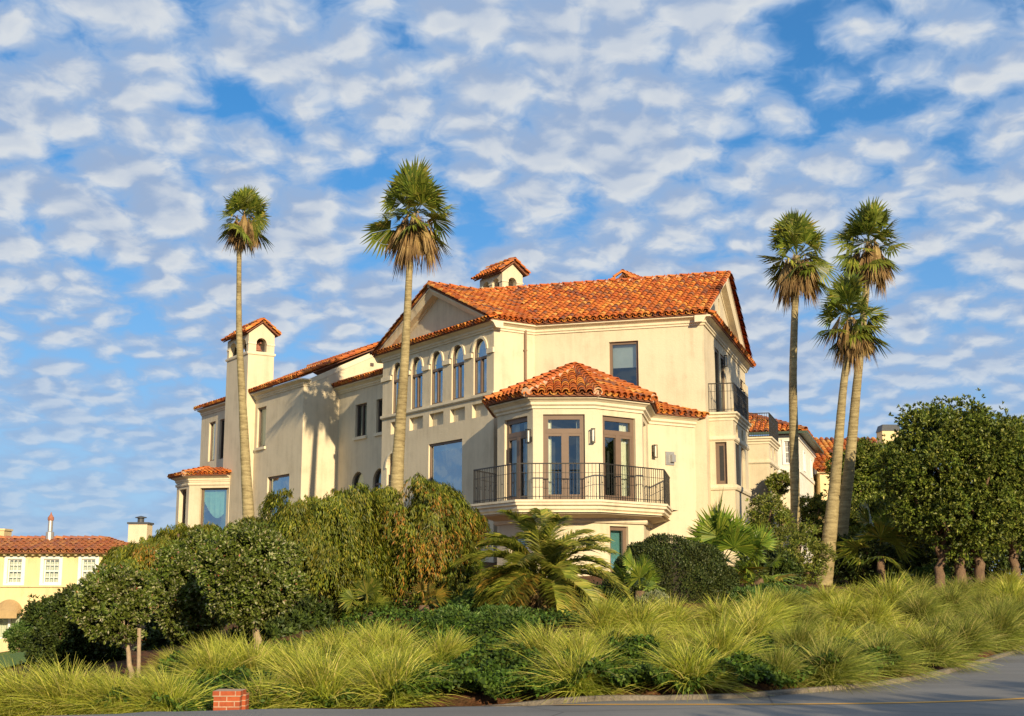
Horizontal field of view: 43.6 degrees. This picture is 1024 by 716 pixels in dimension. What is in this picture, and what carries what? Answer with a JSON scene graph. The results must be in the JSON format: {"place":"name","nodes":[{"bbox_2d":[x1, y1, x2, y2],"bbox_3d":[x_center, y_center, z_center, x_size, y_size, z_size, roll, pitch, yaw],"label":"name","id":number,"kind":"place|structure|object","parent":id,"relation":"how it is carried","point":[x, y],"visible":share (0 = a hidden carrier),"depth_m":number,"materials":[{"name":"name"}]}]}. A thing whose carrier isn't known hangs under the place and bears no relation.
{"place":"outdoors","nodes":[
{"label":"outdoors","id":0,"kind":"place"},
{"bbox_2d":[0,562,1023,710],"bbox_3d":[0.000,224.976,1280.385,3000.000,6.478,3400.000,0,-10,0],"label":"ground","id":1,"kind":"structure","parent":0,"point":[480,698],"depth_m":23.39,"materials":[{"name":"soil"}]},
{"bbox_2d":[1,620,34,652],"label":"shrub","id":2,"kind":"object","parent":1,"relation":"on","point":[12,635],"visible":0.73,"depth_m":46.70,"materials":[{"name":"green plant"}]},
{"bbox_2d":[0,651,85,715],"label":"grass clump","id":3,"kind":"object","parent":1,"relation":"on","point":[3,683],"visible":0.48,"depth_m":17.52,"materials":[{"name":"plant"}]},
{"bbox_2d":[17,582,107,671],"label":"shrub","id":4,"kind":"object","parent":1,"relation":"on","point":[50,629],"visible":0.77,"depth_m":25.08,"materials":[{"name":"green plant"}]},
{"bbox_2d":[0,652,134,715],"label":"grass clump","id":5,"kind":"object","parent":1,"relation":"on","point":[59,682],"visible":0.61,"depth_m":17.44,"materials":[{"name":"plant"}]},
{"bbox_2d":[0,512,158,651],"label":"neighbour house","id":6,"kind":"structure","parent":1,"relation":"on","point":[49,563],"depth_m":61.20,"materials":[{"name":"yellow paint"}]},
{"bbox_2d":[3,555,25,584],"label":"window","id":7,"kind":"structure","parent":6,"relation":"in","point":[15,569],"depth_m":61.22,"materials":[{"name":"white paint"}]},
{"bbox_2d":[39,555,62,584],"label":"window","id":8,"kind":"structure","parent":6,"relation":"in","point":[52,569],"depth_m":61.22,"materials":[{"name":"white paint"}]},
{"bbox_2d":[40,663,131,715],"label":"grass clump","id":9,"kind":"object","parent":1,"relation":"on","point":[80,687],"visible":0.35,"depth_m":17.43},
{"bbox_2d":[84,637,125,664],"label":"shrub","id":10,"kind":"object","parent":1,"relation":"on","point":[113,653],"visible":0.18,"depth_m":26.01,"materials":[{"name":"green plant"}]},
{"bbox_2d":[37,661,181,714],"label":"grass clump","id":11,"kind":"object","parent":1,"relation":"on","point":[99,707],"visible":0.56,"depth_m":17.35,"materials":[{"name":"plant"}]},
{"bbox_2d":[64,561,158,677],"bbox_3d":[-7.105,4.799,22.545,1.545,2.425,1.488,4,-11,-24],"label":"young tree","id":12,"kind":"object","parent":1,"relation":"on","point":[100,610],"visible":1,"depth_m":22.27,"materials":[{"name":"green plant"}]},
{"bbox_2d":[94,540,170,607],"bbox_3d":[-9.459,6.118,32.562,1.929,2.932,2.362,10,-14,-44],"label":"weeping tree","id":13,"kind":"object","parent":1,"relation":"on","point":[139,555],"visible":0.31,"depth_m":32.30,"materials":[{"name":"green plant"}]},
{"bbox_2d":[84,668,193,713],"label":"grass clump","id":14,"kind":"object","parent":1,"relation":"on","point":[137,684],"visible":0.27,"depth_m":17.41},
{"bbox_2d":[84,656,235,713],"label":"grass clump","id":15,"kind":"object","parent":1,"relation":"on","point":[166,689],"visible":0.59,"depth_m":17.38,"materials":[{"name":"plant"}]},
{"bbox_2d":[132,606,219,650],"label":"shrub","id":16,"kind":"object","parent":1,"relation":"on","point":[155,639],"visible":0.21,"depth_m":27.82,"materials":[{"name":"green plant"}]},
{"bbox_2d":[127,522,226,579],"bbox_3d":[-9.012,5.857,33.434,2.850,3.221,2.696,8,-12,-37],"label":"weeping tree","id":17,"kind":"object","parent":1,"relation":"on","point":[168,535],"visible":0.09,"depth_m":33.70,"materials":[{"name":"green plant"}]},
{"bbox_2d":[146,524,227,649],"bbox_3d":[-6.565,4.857,26.015,1.954,2.967,1.959,0,-10,0],"label":"shrub","id":18,"kind":"object","parent":1,"relation":"on","point":[181,600],"visible":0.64,"depth_m":25.59,"materials":[{"name":"green plant"}]},
{"bbox_2d":[146,631,260,694],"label":"grass clump","id":19,"kind":"object","parent":1,"relation":"on","point":[204,658],"visible":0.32,"depth_m":19.64,"materials":[{"name":"plant"}]},
{"bbox_2d":[213,689,248,710],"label":"brick pier","id":20,"kind":"structure","parent":1,"relation":"on","point":[231,699],"depth_m":16.49,"materials":[{"name":"brick"}]},
{"bbox_2d":[183,627,300,680],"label":"grass clump","id":21,"kind":"object","parent":1,"relation":"on","point":[250,665],"visible":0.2,"depth_m":20.00,"materials":[{"name":"plant"}]},
{"bbox_2d":[217,185,274,517],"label":"palm tree","id":22,"kind":"object","parent":1,"relation":"on","point":[244,233],"visible":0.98,"depth_m":47.02,"materials":[{"name":"plant"}]},
{"bbox_2d":[187,518,311,651],"bbox_3d":[-4.863,4.433,23.541,2.097,2.995,2.026,-4,-11,21],"label":"young tree","id":23,"kind":"object","parent":1,"relation":"on","point":[249,574],"visible":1,"depth_m":23.21,"materials":[{"name":"green plant"}]},
{"bbox_2d":[195,664,308,708],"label":"grass clump","id":24,"kind":"object","parent":1,"relation":"on","point":[256,698],"visible":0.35,"depth_m":17.21,"materials":[{"name":"plant"}]},
{"bbox_2d":[224,615,303,641],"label":"shrub","id":25,"kind":"object","parent":1,"relation":"on","point":[272,630],"visible":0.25,"depth_m":27.14,"materials":[{"name":"green plant"}]},
{"bbox_2d":[239,633,343,677],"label":"grass clump","id":26,"kind":"object","parent":1,"relation":"on","point":[283,656],"visible":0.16,"depth_m":19.37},
{"bbox_2d":[276,589,340,629],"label":"shrub","id":27,"kind":"object","parent":1,"relation":"on","point":[305,619],"visible":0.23,"depth_m":28.12,"materials":[{"name":"green plant"}]},
{"bbox_2d":[236,633,390,708],"bbox_3d":[-2.664,4.406,17.280,2.858,1.413,2.838,6,-12,-31],"label":"grass clump","id":28,"kind":"object","parent":1,"relation":"on","point":[314,679],"visible":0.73,"depth_m":17.16,"materials":[{"name":"plant"}]},
{"bbox_2d":[257,482,396,619],"bbox_3d":[-4.456,4.874,29.681,3.620,4.012,2.804,0,-10,0],"label":"weeping tree","id":29,"kind":"object","parent":1,"relation":"on","point":[329,531],"visible":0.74,"depth_m":29.02,"materials":[{"name":"green plant"}]},
{"bbox_2d":[272,625,384,665],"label":"grass clump","id":30,"kind":"object","parent":1,"relation":"on","point":[327,643],"visible":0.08,"depth_m":20.87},
{"bbox_2d":[337,569,390,620],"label":"fan palm","id":31,"kind":"object","parent":1,"relation":"on","point":[368,589],"visible":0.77,"depth_m":28.44,"materials":[{"name":"green plant"}]},
{"bbox_2d":[319,631,409,668],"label":"grass clump","id":32,"kind":"object","parent":1,"relation":"on","point":[360,645],"visible":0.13,"depth_m":20.03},
{"bbox_2d":[335,614,410,648],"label":"grass clump","id":33,"kind":"object","parent":1,"relation":"on","point":[372,631],"visible":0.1,"depth_m":22.22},
{"bbox_2d":[298,634,470,708],"bbox_3d":[-1.595,4.458,17.244,2.711,1.599,2.833,2,-10,-11],"label":"grass clump","id":34,"kind":"object","parent":1,"relation":"on","point":[390,674],"visible":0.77,"depth_m":17.05,"materials":[{"name":"plant"}]},
{"bbox_2d":[336,615,433,657],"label":"grass clump","id":35,"kind":"object","parent":1,"relation":"on","point":[394,637],"visible":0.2,"depth_m":20.95,"materials":[{"name":"plant"}]},
{"bbox_2d":[360,155,458,504],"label":"palm tree","id":36,"kind":"object","parent":1,"relation":"on","point":[407,240],"visible":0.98,"depth_m":48.45,"materials":[{"name":"plant"}]},
{"bbox_2d":[355,472,492,609],"bbox_3d":[-2.335,4.599,30.660,3.449,3.718,3.089,-6,-11,30],"label":"weeping tree","id":37,"kind":"object","parent":1,"relation":"on","point":[431,528],"visible":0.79,"depth_m":29.88,"materials":[{"name":"green plant"}]},
{"bbox_2d":[403,578,451,618],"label":"fan palm","id":38,"kind":"object","parent":1,"relation":"on","point":[421,587],"visible":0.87,"depth_m":27.99,"materials":[{"name":"green plant"}]},
{"bbox_2d":[394,620,491,668],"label":"grass clump","id":39,"kind":"object","parent":1,"relation":"on","point":[447,646],"visible":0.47,"depth_m":19.75,"materials":[{"name":"plant"}]},
{"bbox_2d":[410,603,480,630],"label":"mound plant","id":40,"kind":"object","parent":1,"relation":"on","point":[450,609],"visible":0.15,"depth_m":25.36,"materials":[{"name":"green plant"}]},
{"bbox_2d":[167,257,789,575],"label":"house","id":41,"kind":"structure","parent":1,"relation":"on","point":[616,410],"depth_m":48.76,"materials":[{"name":"beige"}]},
{"bbox_2d":[201,488,226,526],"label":"window","id":42,"kind":"structure","parent":41,"relation":"in","point":[214,498],"depth_m":67.91,"materials":[{"name":"glass"}]},
{"bbox_2d":[412,357,421,408],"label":"window","id":43,"kind":"structure","parent":41,"relation":"in","point":[418,375],"depth_m":52.85,"materials":[{"name":"glass"}]},
{"bbox_2d":[432,352,442,404],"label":"window","id":44,"kind":"structure","parent":41,"relation":"in","point":[439,368],"depth_m":51.54,"materials":[{"name":"glass"}]},
{"bbox_2d":[430,439,461,496],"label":"window","id":45,"kind":"structure","parent":41,"relation":"in","point":[447,455],"depth_m":51.35,"materials":[{"name":"glass"}]},
{"bbox_2d":[453,345,463,399],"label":"window","id":46,"kind":"structure","parent":41,"relation":"in","point":[460,362],"depth_m":50.20,"materials":[{"name":"glass"}]},
{"bbox_2d":[475,339,486,394],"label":"window","id":47,"kind":"structure","parent":41,"relation":"in","point":[482,358],"depth_m":48.87,"materials":[{"name":"glass"}]},
{"bbox_2d":[543,415,584,498],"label":"door","id":48,"kind":"structure","parent":41,"relation":"in","point":[579,432],"depth_m":41.21,"materials":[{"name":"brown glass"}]},
{"bbox_2d":[574,416,633,501],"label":"door","id":49,"kind":"structure","parent":41,"relation":"in","point":[623,438],"depth_m":41.99,"materials":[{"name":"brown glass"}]},
{"bbox_2d":[604,421,618,494],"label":"door","id":50,"kind":"structure","parent":41,"relation":"in","point":[609,442],"depth_m":42.86,"materials":[{"name":"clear glass"}]},
{"bbox_2d":[610,526,625,572],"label":"window","id":51,"kind":"structure","parent":41,"relation":"in","point":[617,534],"depth_m":41.49,"materials":[{"name":"glass"}]},
{"bbox_2d":[610,341,638,385],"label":"window","id":52,"kind":"structure","parent":41,"relation":"in","point":[624,365],"depth_m":48.06,"materials":[{"name":"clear glass"}]},
{"bbox_2d":[716,442,738,484],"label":"window","id":53,"kind":"structure","parent":41,"relation":"in","point":[724,444],"depth_m":46.88,"materials":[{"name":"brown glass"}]},
{"bbox_2d":[67,580,902,714],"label":"ground cover","id":54,"kind":"object","parent":1,"relation":"on","point":[487,681],"visible":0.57,"depth_m":18.17,"materials":[{"name":"green plant"}]},
{"bbox_2d":[469,616,599,664],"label":"grass clump","id":55,"kind":"object","parent":1,"relation":"on","point":[535,642],"visible":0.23,"depth_m":19.29,"materials":[{"name":"plant"}]},
{"bbox_2d":[448,508,633,625],"bbox_3d":[0.715,4.821,27.619,3.538,3.297,3.769,-5,-11,28],"label":"feather palm","id":56,"kind":"object","parent":1,"relation":"on","point":[518,578],"visible":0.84,"depth_m":27.09,"materials":[{"name":"green plant"}]},
{"bbox_2d":[494,638,648,703],"bbox_3d":[0.910,4.268,17.023,2.492,1.225,2.309,4,-12,15],"label":"grass clump","id":57,"kind":"object","parent":1,"relation":"on","point":[591,685],"visible":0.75,"depth_m":16.84,"materials":[{"name":"plant"}]},
{"bbox_2d":[540,621,628,661],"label":"grass clump","id":58,"kind":"object","parent":1,"relation":"on","point":[566,642],"visible":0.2,"depth_m":18.73,"materials":[{"name":"plant"}]},
{"bbox_2d":[555,589,648,636],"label":"grass clump","id":59,"kind":"object","parent":1,"relation":"on","point":[600,619],"visible":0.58,"depth_m":23.66,"materials":[{"name":"plant"}]},
{"bbox_2d":[572,617,645,658],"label":"grass clump","id":60,"kind":"object","parent":1,"relation":"on","point":[601,636],"visible":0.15,"depth_m":19.91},
{"bbox_2d":[582,587,693,635],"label":"grass clump","id":61,"kind":"object","parent":1,"relation":"on","point":[640,611],"visible":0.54,"depth_m":23.68,"materials":[{"name":"plant"}]},
{"bbox_2d":[609,547,669,604],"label":"fan palm","id":62,"kind":"object","parent":1,"relation":"on","point":[634,569],"visible":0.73,"depth_m":28.50,"materials":[{"name":"green plant"}]},
{"bbox_2d":[615,616,684,656],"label":"grass clump","id":63,"kind":"object","parent":1,"relation":"on","point":[659,637],"visible":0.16,"depth_m":20.18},
{"bbox_2d":[601,533,741,603],"bbox_3d":[3.853,5.581,30.997,3.506,2.706,2.803,0,-10,0],"label":"hedge","id":64,"kind":"object","parent":1,"relation":"on","point":[691,571],"visible":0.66,"depth_m":30.25,"materials":[{"name":"green plant"}]},
{"bbox_2d":[638,589,716,630],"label":"grass clump","id":65,"kind":"object","parent":1,"relation":"on","point":[678,610],"visible":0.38,"depth_m":25.36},
{"bbox_2d":[611,630,771,701],"bbox_3d":[2.366,4.184,17.087,2.520,1.058,2.443,10,-17,-16],"label":"grass clump","id":66,"kind":"object","parent":1,"relation":"on","point":[693,665],"visible":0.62,"depth_m":16.97,"materials":[{"name":"plant"}]},
{"bbox_2d":[682,590,766,629],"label":"grass clump","id":67,"kind":"object","parent":1,"relation":"on","point":[709,610],"visible":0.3,"depth_m":25.74,"materials":[{"name":"plant"}]},
{"bbox_2d":[662,601,805,686],"bbox_3d":[2.993,4.256,18.529,2.310,1.427,2.394,-4,-5,-12],"label":"grass clump","id":68,"kind":"object","parent":1,"relation":"on","point":[726,637],"visible":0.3,"depth_m":18.43,"materials":[{"name":"plant"}]},
{"bbox_2d":[685,487,799,586],"bbox_3d":[5.575,5.187,33.002,3.300,3.814,3.030,-9,-13,42],"label":"fan palm","id":69,"kind":"object","parent":1,"relation":"on","point":[722,531],"visible":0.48,"depth_m":32.79,"materials":[{"name":"green plant"}]},
{"bbox_2d":[688,594,814,645],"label":"grass clump","id":70,"kind":"object","parent":1,"relation":"on","point":[753,620],"visible":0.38,"depth_m":22.01,"materials":[{"name":"plant"}]},
{"bbox_2d":[481,646,1023,706],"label":"kerb","id":71,"kind":"structure","parent":1,"relation":"on","point":[666,697],"depth_m":16.64,"materials":[{"name":"concrete"}]},
{"bbox_2d":[728,524,797,586],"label":"fan palm","id":72,"kind":"object","parent":1,"relation":"on","point":[768,543],"visible":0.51,"depth_m":32.63,"materials":[{"name":"green plant"}]},
{"bbox_2d":[743,491,796,553],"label":"tall shrub","id":73,"kind":"object","parent":1,"relation":"on","point":[783,515],"visible":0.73,"depth_m":40.46,"materials":[{"name":"green plant"}]},
{"bbox_2d":[735,547,805,584],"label":"shrub","id":74,"kind":"object","parent":1,"relation":"on","point":[788,565],"visible":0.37,"depth_m":36.02,"materials":[{"name":"green plant"}]},
{"bbox_2d":[764,469,789,525],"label":"tall shrub","id":75,"kind":"object","parent":1,"relation":"on","point":[781,482],"visible":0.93,"depth_m":55.63,"materials":[{"name":"green plant"}]},
{"bbox_2d":[733,583,821,629],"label":"grass clump","id":76,"kind":"object","parent":1,"relation":"on","point":[767,603],"visible":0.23,"depth_m":26.01,"materials":[{"name":"plant"}]},
{"bbox_2d":[737,639,827,691],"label":"grass clump","id":77,"kind":"object","parent":1,"relation":"on","point":[780,661],"visible":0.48,"depth_m":17.79,"materials":[{"name":"plant"}]},
{"bbox_2d":[749,414,823,562],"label":"neighbour house","id":78,"kind":"structure","parent":1,"relation":"on","point":[809,446],"depth_m":79.86,"materials":[{"name":"white paint"}]},
{"bbox_2d":[756,584,818,611],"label":"grass clump","id":79,"kind":"object","parent":1,"relation":"on","point":[793,599],"visible":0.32,"depth_m":28.96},
{"bbox_2d":[757,207,837,555],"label":"palm tree","id":80,"kind":"object","parent":1,"relation":"on","point":[796,277],"visible":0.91,"depth_m":45.30,"materials":[{"name":"plant"}]},
{"bbox_2d":[766,517,837,585],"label":"tall shrub","id":81,"kind":"object","parent":1,"relation":"on","point":[797,539],"visible":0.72,"depth_m":36.74,"materials":[{"name":"green plant"}]},
{"bbox_2d":[759,607,846,662],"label":"grass clump","id":82,"kind":"object","parent":1,"relation":"on","point":[801,635],"visible":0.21,"depth_m":20.36,"materials":[{"name":"plant"}]},
{"bbox_2d":[787,492,826,583],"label":"tall shrub","id":83,"kind":"object","parent":1,"relation":"on","point":[813,508],"visible":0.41,"depth_m":45.30,"materials":[{"name":"green plant"}]},
{"bbox_2d":[777,599,851,631],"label":"grass clump","id":84,"kind":"object","parent":1,"relation":"on","point":[811,613],"visible":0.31,"depth_m":26.12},
{"bbox_2d":[794,579,855,607],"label":"grass clump","id":85,"kind":"object","parent":1,"relation":"on","point":[821,594],"visible":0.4,"depth_m":29.95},
{"bbox_2d":[768,625,917,692],"bbox_3d":[4.502,4.335,18.180,2.578,1.102,2.749,-4,-5,-17],"label":"grass clump","id":86,"kind":"object","parent":1,"relation":"on","point":[845,672],"visible":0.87,"depth_m":18.04,"materials":[{"name":"plant"}]},
{"bbox_2d":[777,611,908,674],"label":"grass clump","id":87,"kind":"object","parent":1,"relation":"on","point":[844,631],"visible":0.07,"depth_m":20.86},
{"bbox_2d":[799,590,894,630],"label":"grass clump","id":88,"kind":"object","parent":1,"relation":"on","point":[843,609],"visible":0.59,"depth_m":27.32,"materials":[{"name":"plant"}]},
{"bbox_2d":[811,269,893,585],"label":"palm tree","id":89,"kind":"object","parent":1,"relation":"on","point":[855,337],"visible":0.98,"depth_m":42.30,"materials":[{"name":"plant"}]},
{"bbox_2d":[813,425,899,556],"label":"neighbour house","id":90,"kind":"structure","parent":1,"relation":"on","point":[820,466],"depth_m":88.56,"materials":[{"name":"yellow paint"}]},
{"bbox_2d":[823,436,891,508],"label":"background tree","id":91,"kind":"object","parent":1,"relation":"on","point":[865,478],"visible":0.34,"depth_m":51.19,"materials":[{"name":"green plant"}]},
{"bbox_2d":[820,488,900,565],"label":"background tree","id":92,"kind":"object","parent":1,"relation":"on","point":[875,502],"visible":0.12,"depth_m":48.97,"materials":[{"name":"green plant"}]},
{"bbox_2d":[815,529,914,587],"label":"shrub","id":93,"kind":"object","parent":1,"relation":"on","point":[850,573],"visible":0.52,"depth_m":41.76,"materials":[{"name":"green plant"}]},
{"bbox_2d":[828,196,912,586],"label":"palm tree","id":94,"kind":"object","parent":1,"relation":"on","point":[872,263],"visible":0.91,"depth_m":45.77,"materials":[{"name":"plant"}]},
{"bbox_2d":[834,500,920,586],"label":"fan palm","id":95,"kind":"object","parent":1,"relation":"on","point":[888,533],"visible":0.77,"depth_m":41.25,"materials":[{"name":"green plant"}]},
{"bbox_2d":[841,592,914,630],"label":"grass clump","id":96,"kind":"object","parent":1,"relation":"on","point":[884,612],"visible":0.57,"depth_m":27.02,"materials":[{"name":"plant"}]},
{"bbox_2d":[843,568,936,613],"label":"grass clump","id":97,"kind":"object","parent":1,"relation":"on","point":[892,591],"visible":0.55,"depth_m":30.20,"materials":[{"name":"plant"}]},
{"bbox_2d":[843,621,955,684],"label":"grass clump","id":98,"kind":"object","parent":1,"relation":"on","point":[906,668],"visible":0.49,"depth_m":19.69,"materials":[{"name":"plant"}]},
{"bbox_2d":[871,534,946,580],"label":"shrub","id":99,"kind":"object","parent":1,"relation":"on","point":[922,561],"visible":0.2,"depth_m":43.81,"materials":[{"name":"green plant"}]},
{"bbox_2d":[886,581,962,623],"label":"grass clump","id":100,"kind":"object","parent":1,"relation":"on","point":[919,605],"visible":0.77,"depth_m":29.06,"materials":[{"name":"plant"}]},
{"bbox_2d":[904,562,953,584],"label":"mound plant","id":101,"kind":"object","parent":1,"relation":"on","point":[920,571],"visible":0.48,"depth_m":41.19,"materials":[{"name":"green plant"}]},
{"bbox_2d":[869,387,1023,588],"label":"flowering tree","id":102,"kind":"object","parent":1,"relation":"on","point":[947,507],"visible":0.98,"depth_m":39.31,"materials":[{"name":"green plant"}]},
{"bbox_2d":[890,613,1003,673],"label":"grass clump","id":103,"kind":"object","parent":1,"relation":"on","point":[940,644],"visible":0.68,"depth_m":21.65,"materials":[{"name":"plant"}]},
{"bbox_2d":[921,579,986,615],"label":"grass clump","id":104,"kind":"object","parent":1,"relation":"on","point":[959,602],"visible":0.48,"depth_m":30.74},
{"bbox_2d":[919,543,1023,581],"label":"background tree","id":105,"kind":"object","parent":1,"relation":"on","point":[1001,563],"visible":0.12,"depth_m":47.66,"materials":[{"name":"green plant"}]},
{"bbox_2d":[921,611,1022,662],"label":"grass clump","id":106,"kind":"object","parent":1,"relation":"on","point":[981,636],"visible":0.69,"depth_m":24.66,"materials":[{"name":"plant"}]},
{"bbox_2d":[955,593,1023,655],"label":"grass clump","id":107,"kind":"object","parent":1,"relation":"on","point":[1007,623],"visible":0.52,"depth_m":26.91,"materials":[{"name":"plant"}]},
{"bbox_2d":[974,573,1023,606],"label":"grass clump","id":108,"kind":"object","parent":1,"relation":"on","point":[1016,590],"visible":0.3,"depth_m":36.48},
{"bbox_2d":[987,415,1023,580],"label":"flowering tree","id":109,"kind":"object","parent":1,"relation":"on","point":[1014,554],"visible":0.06,"depth_m":42.30,"materials":[{"name":"green plant"}]},
{"bbox_2d":[0,0,1023,574],"label":"sky","id":110,"kind":"structure","parent":0,"point":[571,140],"materials":[{"name":"blue"}]},
{"bbox_2d":[46,651,1023,715],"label":"curb","id":111,"kind":"structure","parent":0,"point":[1006,681],"depth_m":15.58,"materials":[{"name":"concrete"}]},
{"bbox_2d":[299,698,1023,708],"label":"road marking","id":112,"kind":"object","parent":111,"relation":"on","point":[695,704],"visible":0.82,"depth_m":15.78,"materials":[{"name":"yellow paint"}]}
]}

